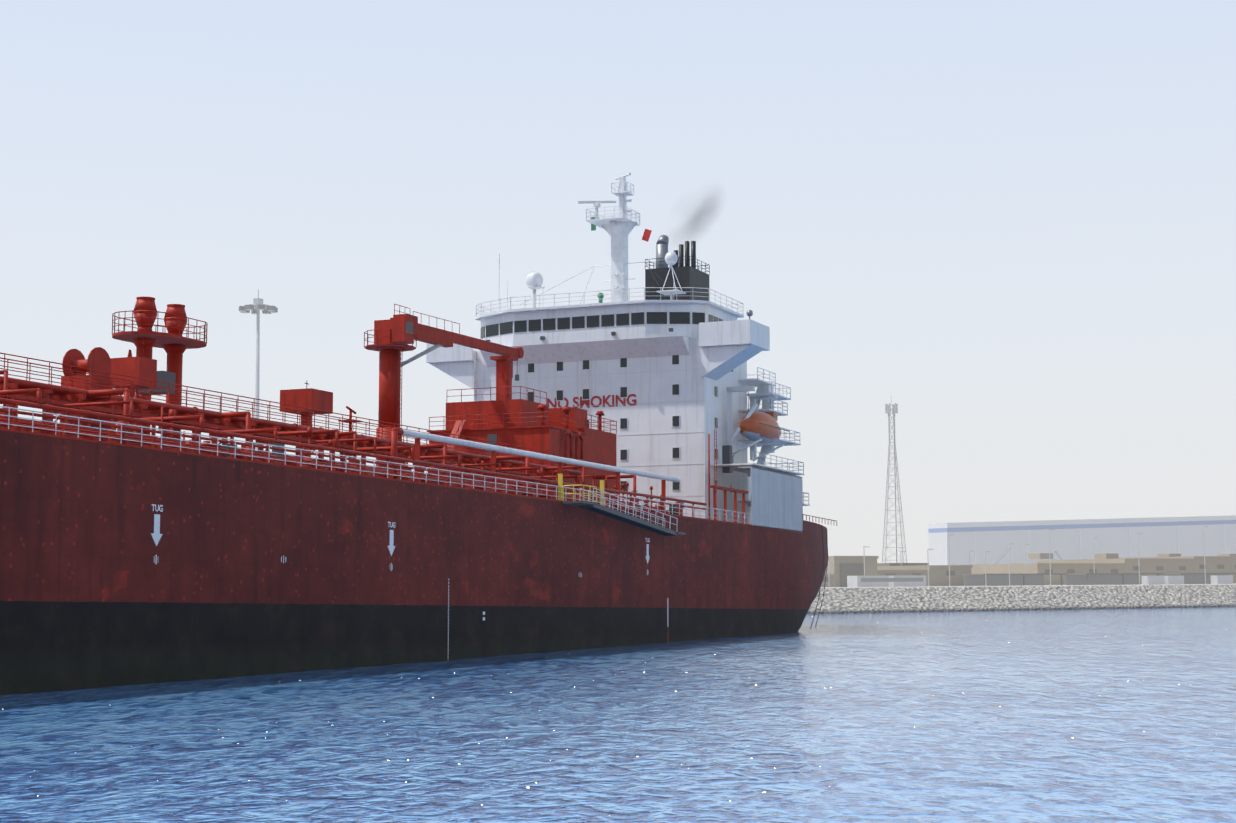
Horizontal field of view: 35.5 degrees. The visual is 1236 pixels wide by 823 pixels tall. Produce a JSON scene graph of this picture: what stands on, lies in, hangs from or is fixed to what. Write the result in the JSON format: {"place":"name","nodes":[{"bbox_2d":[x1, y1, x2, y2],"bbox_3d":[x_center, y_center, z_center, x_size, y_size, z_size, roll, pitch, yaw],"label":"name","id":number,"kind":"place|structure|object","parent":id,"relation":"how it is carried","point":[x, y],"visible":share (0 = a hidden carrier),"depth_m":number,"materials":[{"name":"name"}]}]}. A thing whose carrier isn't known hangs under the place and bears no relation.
{"place":"outdoors","nodes":[
{"label":"outdoors","id":0,"kind":"place"},
{"bbox_2d":[0,0,1235,562],"bbox_3d":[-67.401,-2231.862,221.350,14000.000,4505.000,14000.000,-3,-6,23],"label":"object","id":1,"kind":"structure","parent":0,"point":[988,246],"depth_m":6987.88,"materials":[{"name":"blue"}]},
{"bbox_2d":[0,607,1235,822],"bbox_3d":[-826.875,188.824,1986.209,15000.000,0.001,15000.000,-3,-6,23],"label":"sea","id":2,"kind":"structure","parent":0,"point":[1102,715],"depth_m":56.91,"materials":[{"name":"liquid"}]},
{"bbox_2d":[0,431,827,695],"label":"ship hull","id":3,"kind":"object","parent":2,"relation":"in","point":[93,594],"visible":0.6,"depth_m":102.30,"materials":[{"name":"red metal"}]},
{"bbox_2d":[152,504,162,511],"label":"lettering","id":4,"kind":"object","parent":3,"relation":"attached to","point":[153,505],"visible":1,"depth_m":90.11,"materials":[{"name":"white paint"}]},
{"bbox_2d":[151,514,667,659],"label":"hull markings","id":5,"kind":"object","parent":3,"relation":"attached to","point":[156,535],"visible":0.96,"depth_m":109.47,"materials":[{"name":"white paint"}]},
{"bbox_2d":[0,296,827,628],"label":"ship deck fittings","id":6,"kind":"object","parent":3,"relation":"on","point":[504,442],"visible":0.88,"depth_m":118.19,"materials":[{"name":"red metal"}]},
{"bbox_2d":[426,173,836,532],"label":"ship superstructure","id":7,"kind":"object","parent":3,"relation":"on","point":[675,350],"visible":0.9,"depth_m":172.43,"materials":[{"name":"white metal"}]},
{"bbox_2d":[547,394,635,407],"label":"no smoking sign","id":8,"kind":"object","parent":7,"relation":"attached to","point":[587,402],"visible":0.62,"depth_m":173.31,"materials":[{"name":"red paint"}]},
{"bbox_2d":[667,180,723,250],"label":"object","id":9,"kind":"structure","parent":0,"point":[703,212],"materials":[{"name":"grey"}]},
{"bbox_2d":[807,583,1235,613],"bbox_3d":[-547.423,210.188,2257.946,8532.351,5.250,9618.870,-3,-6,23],"label":"rock breakwater","id":10,"kind":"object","parent":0,"point":[936,599],"depth_m":308.13,"materials":[{"name":"grey stone"}]},
{"bbox_2d":[239,290,277,450],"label":"light mast","id":11,"kind":"object","parent":10,"relation":"on","point":[256,306],"visible":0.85,"depth_m":260.26,"materials":[{"name":"grey metal"}]},
{"bbox_2d":[882,400,906,562],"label":"telecom tower","id":12,"kind":"structure","parent":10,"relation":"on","point":[888,409],"depth_m":446.70,"materials":[{"name":"grey metal"}]},
{"bbox_2d":[821,515,1235,586],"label":"warehouse buildings","id":13,"kind":"structure","parent":0,"point":[1164,550],"depth_m":541.77,"materials":[{"name":"white metal"}]}
]}

